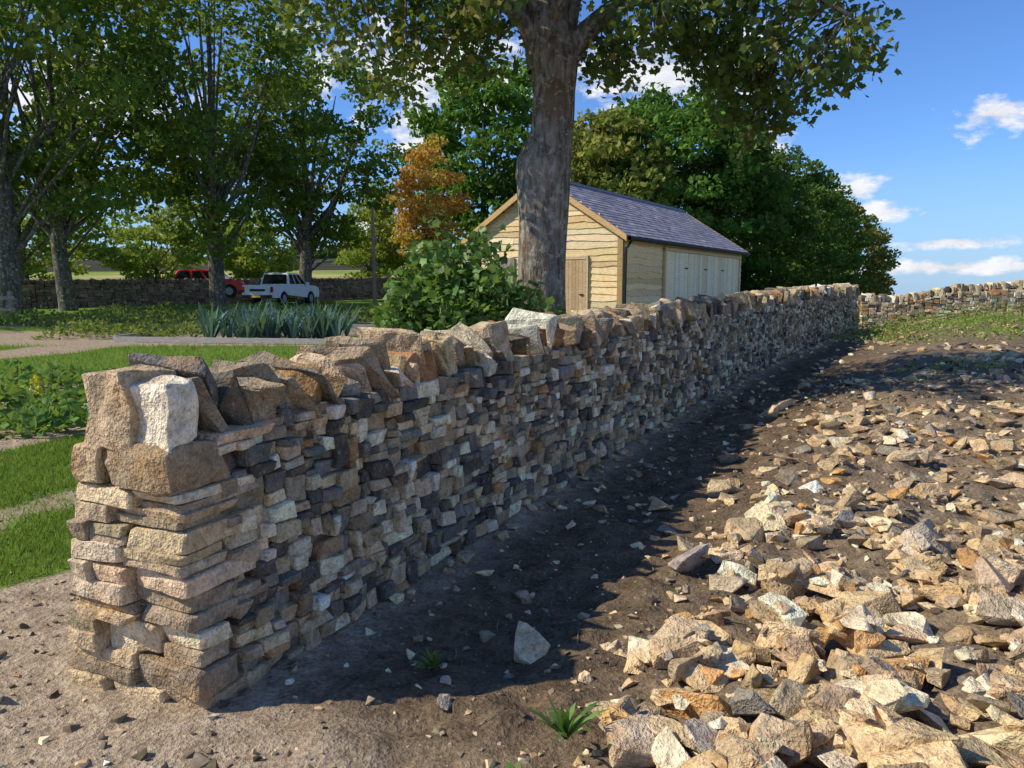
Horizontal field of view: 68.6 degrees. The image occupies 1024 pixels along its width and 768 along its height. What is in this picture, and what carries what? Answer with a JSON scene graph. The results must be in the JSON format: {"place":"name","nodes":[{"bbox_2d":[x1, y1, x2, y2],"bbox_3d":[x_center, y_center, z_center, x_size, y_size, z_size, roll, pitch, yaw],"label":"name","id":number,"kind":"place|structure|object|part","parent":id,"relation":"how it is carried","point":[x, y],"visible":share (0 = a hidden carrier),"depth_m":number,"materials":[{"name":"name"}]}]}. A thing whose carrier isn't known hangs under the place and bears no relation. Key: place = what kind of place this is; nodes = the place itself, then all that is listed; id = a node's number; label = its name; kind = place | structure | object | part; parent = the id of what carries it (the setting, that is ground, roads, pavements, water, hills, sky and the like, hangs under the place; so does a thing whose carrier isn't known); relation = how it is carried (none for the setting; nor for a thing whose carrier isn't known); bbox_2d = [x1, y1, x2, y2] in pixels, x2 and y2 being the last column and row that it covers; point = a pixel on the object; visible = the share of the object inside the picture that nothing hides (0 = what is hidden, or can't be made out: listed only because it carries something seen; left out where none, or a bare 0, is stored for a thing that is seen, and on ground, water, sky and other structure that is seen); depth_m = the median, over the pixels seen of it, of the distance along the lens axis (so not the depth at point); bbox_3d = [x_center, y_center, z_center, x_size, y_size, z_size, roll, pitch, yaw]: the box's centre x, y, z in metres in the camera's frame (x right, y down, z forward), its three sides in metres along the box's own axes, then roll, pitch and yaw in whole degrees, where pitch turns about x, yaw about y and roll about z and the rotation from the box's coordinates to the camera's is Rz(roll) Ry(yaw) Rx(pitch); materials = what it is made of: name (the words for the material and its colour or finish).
{"place":"outdoors","nodes":[
{"label":"outdoors","id":0,"kind":"place"},
{"bbox_2d":[0,263,1023,767],"bbox_3d":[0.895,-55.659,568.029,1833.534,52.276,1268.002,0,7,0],"label":"ground","id":1,"kind":"structure","parent":0,"point":[356,733],"depth_m":3.62,"materials":[{"name":"brown soil"}]},
{"bbox_2d":[0,291,15,315],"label":"timber rail fence","id":2,"kind":"object","parent":1,"relation":"on","point":[9,297],"visible":0.71,"depth_m":25.98,"materials":[{"name":"grey wood"}]},
{"bbox_2d":[0,430,85,586],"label":"lawn grass","id":3,"kind":"structure","parent":1,"relation":"on","point":[15,467],"depth_m":5.31,"materials":[{"name":"green plant"}]},
{"bbox_2d":[9,374,87,438],"bbox_3d":[-4.843,0.187,7.991,0.853,0.699,1.346,2,8,13],"label":"mullein plant","id":4,"kind":"object","parent":1,"relation":"on","point":[33,402],"visible":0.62,"depth_m":7.54,"materials":[{"name":"green plant"}]},
{"bbox_2d":[21,210,107,279],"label":"hawthorn tree","id":5,"kind":"object","parent":1,"relation":"on","point":[31,266],"visible":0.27,"depth_m":56.92,"materials":[{"name":"green plant"}]},
{"bbox_2d":[0,0,131,279],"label":"sycamore tree","id":6,"kind":"object","parent":1,"relation":"on","point":[36,207],"visible":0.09,"depth_m":41.44,"materials":[{"name":"green plant"}]},
{"bbox_2d":[0,0,186,314],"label":"sycamore tree","id":7,"kind":"object","parent":1,"relation":"on","point":[11,248],"visible":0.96,"depth_m":28.97,"materials":[{"name":"green plant"}]},
{"bbox_2d":[0,0,206,310],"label":"sycamore tree","id":8,"kind":"object","parent":1,"relation":"on","point":[59,230],"visible":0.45,"depth_m":33.53,"materials":[{"name":"green plant"}]},
{"bbox_2d":[0,356,225,438],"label":"kale plants","id":9,"kind":"object","parent":1,"relation":"on","point":[58,376],"visible":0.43,"depth_m":8.96,"materials":[{"name":"green plant"}]},
{"bbox_2d":[89,206,207,279],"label":"hawthorn tree","id":10,"kind":"object","parent":1,"relation":"on","point":[120,258],"visible":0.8,"depth_m":59.48,"materials":[{"name":"green plant"}]},
{"bbox_2d":[107,181,207,276],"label":"hawthorn tree","id":11,"kind":"object","parent":1,"relation":"on","point":[176,209],"visible":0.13,"depth_m":70.61,"materials":[{"name":"green plant"}]},
{"bbox_2d":[25,241,341,260],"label":"distant trees","id":12,"kind":"object","parent":1,"relation":"on","point":[325,254],"visible":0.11,"depth_m":222.35,"materials":[{"name":"green plant"}]},
{"bbox_2d":[0,314,371,384],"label":"meadow grass","id":13,"kind":"structure","parent":1,"relation":"on","point":[148,349],"depth_m":15.30,"materials":[{"name":"green plant"}]},
{"bbox_2d":[50,0,338,307],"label":"sycamore tree","id":14,"kind":"object","parent":1,"relation":"on","point":[255,159],"visible":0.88,"depth_m":36.04,"materials":[{"name":"green plant"}]},
{"bbox_2d":[0,299,391,339],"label":"vegetable rows","id":15,"kind":"object","parent":1,"relation":"on","point":[119,316],"visible":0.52,"depth_m":23.83,"materials":[{"name":"green plant"}]},
{"bbox_2d":[22,281,381,307],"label":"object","id":16,"kind":"object","parent":1,"relation":"on","point":[141,285],"visible":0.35,"depth_m":39.73,"materials":[{"name":"grey stone"}]},
{"bbox_2d":[21,277,403,308],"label":"stones","id":17,"kind":"object","parent":16,"relation":"on","point":[152,295],"visible":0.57,"depth_m":41.28,"materials":[{"name":"stone"}]},
{"bbox_2d":[35,259,371,271],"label":"distant field wall","id":18,"kind":"structure","parent":1,"relation":"on","point":[327,264],"depth_m":125.67,"materials":[{"name":"stone"}]},
{"bbox_2d":[173,270,247,296],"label":"parked red car","id":19,"kind":"object","parent":1,"relation":"on","point":[231,290],"visible":0.31,"depth_m":43.94,"materials":[{"name":"paint"}]},
{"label":"windows","id":20,"kind":"part","parent":19,"relation":"part of","materials":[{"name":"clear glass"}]},
{"bbox_2d":[222,210,299,278],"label":"hawthorn tree","id":21,"kind":"object","parent":1,"relation":"on","point":[248,263],"visible":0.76,"depth_m":63.76,"materials":[{"name":"green plant"}]},
{"bbox_2d":[113,324,419,344],"bbox_3d":[-6.012,-1.330,19.692,7.237,0.220,5.260,0,7,0],"label":"raised bed edging","id":22,"kind":"object","parent":1,"relation":"on","point":[133,338],"visible":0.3,"depth_m":17.74,"materials":[{"name":"grey stone"}]},
{"bbox_2d":[186,294,361,338],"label":"leek plants","id":23,"kind":"object","parent":1,"relation":"on","point":[246,323],"visible":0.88,"depth_m":18.20,"materials":[{"name":"green plant"}]},
{"bbox_2d":[242,273,318,304],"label":"parked pickup truck","id":24,"kind":"object","parent":1,"relation":"on","point":[284,286],"visible":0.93,"depth_m":42.30,"materials":[{"name":"paint"}]},
{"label":"windows","id":25,"kind":"part","parent":24,"relation":"part of","materials":[{"name":"black glass"}]},
{"bbox_2d":[195,30,409,301],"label":"ash tree","id":26,"kind":"object","parent":1,"relation":"on","point":[305,197],"visible":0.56,"depth_m":45.60,"materials":[{"name":"green plant"}]},
{"bbox_2d":[332,197,396,277],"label":"young lime tree","id":27,"kind":"object","parent":1,"relation":"on","point":[353,265],"visible":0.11,"depth_m":64.04,"materials":[{"name":"green plant"}]},
{"bbox_2d":[371,207,376,304],"bbox_3d":[-7.000,-6.279,38.009,0.200,5.200,0.190,0,7,0],"label":"utility pole","id":28,"kind":"object","parent":1,"relation":"on","point":[373,258],"visible":0.92,"depth_m":37.93,"materials":[{"name":"wood"}]},
{"bbox_2d":[337,181,411,277],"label":"young lime tree","id":29,"kind":"object","parent":1,"relation":"on","point":[394,259],"visible":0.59,"depth_m":55.36,"materials":[{"name":"green plant"}]},
{"bbox_2d":[381,133,472,262],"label":"autumn cherry tree","id":30,"kind":"object","parent":1,"relation":"on","point":[407,183],"visible":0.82,"depth_m":51.45,"materials":[{"name":"orange plant"}]},
{"bbox_2d":[410,648,445,669],"bbox_3d":[-0.349,1.134,3.082,0.152,0.085,0.131,0,7,0],"label":"ground weed","id":31,"kind":"object","parent":1,"relation":"on","point":[430,663],"visible":1,"depth_m":3.09,"materials":[{"name":"green plant"}]},
{"bbox_2d":[351,213,566,337],"bbox_3d":[-0.443,-0.826,8.995,2.436,2.458,2.218,7,10,41],"label":"elder bush","id":32,"kind":"object","parent":1,"relation":"on","point":[433,294],"visible":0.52,"depth_m":8.71,"materials":[{"name":"green plant"}]},
{"bbox_2d":[66,293,857,709],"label":"face stones","id":33,"kind":"object","parent":1,"relation":"on","point":[210,569],"visible":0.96,"depth_m":3.44,"materials":[{"name":"stone"}]},
{"bbox_2d":[82,283,859,451],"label":"cope stones","id":34,"kind":"object","parent":33,"relation":"on","point":[168,403],"visible":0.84,"depth_m":3.72,"materials":[{"name":"stone"}]},
{"bbox_2d":[398,54,532,279],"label":"horse chestnut tree","id":35,"kind":"object","parent":1,"relation":"on","point":[508,98],"visible":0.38,"depth_m":57.45,"materials":[{"name":"green plant"}]},
{"bbox_2d":[499,760,520,767],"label":"ground weed","id":36,"kind":"object","parent":1,"relation":"on","point":[509,765],"visible":1,"depth_m":2.29,"materials":[{"name":"green plant"}]},
{"bbox_2d":[486,121,604,214],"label":"horse chestnut tree","id":37,"kind":"object","parent":1,"relation":"on","point":[508,187],"visible":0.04,"depth_m":57.19,"materials":[{"name":"green plant"}]},
{"bbox_2d":[526,695,610,739],"bbox_3d":[0.183,1.054,2.382,0.284,0.141,0.210,-4,8,-27],"label":"ground weed","id":38,"kind":"object","parent":1,"relation":"on","point":[563,726],"visible":1,"depth_m":2.38,"materials":[{"name":"green plant"}]},
{"bbox_2d":[255,0,904,312],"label":"mature sycamore tree","id":39,"kind":"object","parent":1,"relation":"on","point":[556,38],"visible":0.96,"depth_m":9.30,"materials":[{"name":"green plant"}]},
{"bbox_2d":[461,181,750,314],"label":"timber barn","id":40,"kind":"structure","parent":1,"relation":"on","point":[622,249],"depth_m":24.67,"materials":[{"name":"wood"}]},
{"bbox_2d":[461,193,745,314],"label":"doors and trim","id":41,"kind":"structure","parent":40,"relation":"in","point":[678,281],"depth_m":26.10,"materials":[{"name":"beige wood"}]},
{"bbox_2d":[570,107,678,207],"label":"lime tree","id":42,"kind":"object","parent":1,"relation":"on","point":[593,145],"visible":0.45,"depth_m":45.53,"materials":[{"name":"green plant"}]},
{"bbox_2d":[284,323,1023,710],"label":"loose stones","id":43,"kind":"object","parent":1,"relation":"on","point":[532,645],"visible":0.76,"depth_m":7.16,"materials":[{"name":"stone"}]},
{"bbox_2d":[602,82,765,263],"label":"horse chestnut tree","id":44,"kind":"object","parent":1,"relation":"on","point":[685,124],"visible":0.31,"depth_m":47.23,"materials":[{"name":"green plant"}]},
{"bbox_2d":[657,79,794,271],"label":"beech tree","id":45,"kind":"object","parent":1,"relation":"on","point":[759,190],"visible":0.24,"depth_m":51.67,"materials":[{"name":"green plant"}]},
{"bbox_2d":[680,152,820,291],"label":"beech tree","id":46,"kind":"object","parent":1,"relation":"on","point":[800,217],"visible":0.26,"depth_m":60.75,"materials":[{"name":"green plant"}]},
{"bbox_2d":[730,143,850,286],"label":"beech tree","id":47,"kind":"object","parent":1,"relation":"on","point":[825,200],"visible":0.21,"depth_m":68.47,"materials":[{"name":"green plant"}]},
{"bbox_2d":[572,400,1023,767],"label":"rubble stone pile","id":48,"kind":"object","parent":1,"relation":"on","point":[849,717],"visible":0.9,"depth_m":2.94,"materials":[{"name":"stone"}]},
{"bbox_2d":[774,171,874,285],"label":"beech tree","id":49,"kind":"object","parent":1,"relation":"on","point":[855,260],"visible":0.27,"depth_m":75.74,"materials":[{"name":"green plant"}]},
{"bbox_2d":[806,195,901,300],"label":"lime tree","id":50,"kind":"object","parent":1,"relation":"on","point":[872,267],"visible":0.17,"depth_m":82.86,"materials":[{"name":"green plant"}]},
{"bbox_2d":[821,214,900,298],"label":"lime tree","id":51,"kind":"object","parent":1,"relation":"on","point":[887,282],"visible":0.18,"depth_m":91.56,"materials":[{"name":"green plant"}]},
{"bbox_2d":[830,297,1023,378],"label":"weeds","id":52,"kind":"object","parent":1,"relation":"on","point":[919,326],"visible":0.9,"depth_m":19.09,"materials":[{"name":"green plant"}]},
{"bbox_2d":[860,288,1023,324],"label":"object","id":53,"kind":"object","parent":1,"relation":"on","point":[940,304],"visible":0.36,"depth_m":24.04,"materials":[{"name":"grey stone"}]},
{"bbox_2d":[856,280,1023,326],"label":"stones","id":54,"kind":"object","parent":53,"relation":"on","point":[969,296],"visible":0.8,"depth_m":23.87,"materials":[{"name":"stone"}]},
{"bbox_2d":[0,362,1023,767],"bbox_3d":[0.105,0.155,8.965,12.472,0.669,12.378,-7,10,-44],"label":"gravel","id":55,"kind":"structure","parent":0,"point":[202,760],"depth_m":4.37,"materials":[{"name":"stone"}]},
{"bbox_2d":[0,0,1023,295],"label":"sky","id":56,"kind":"structure","parent":0,"point":[934,151],"materials":[{"name":"blue"}]},
{"bbox_2d":[312,357,1023,724],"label":"fallen twigs","id":57,"kind":"object","parent":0,"point":[640,521],"visible":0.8,"depth_m":4.75,"materials":[{"name":"wood"}]}
]}

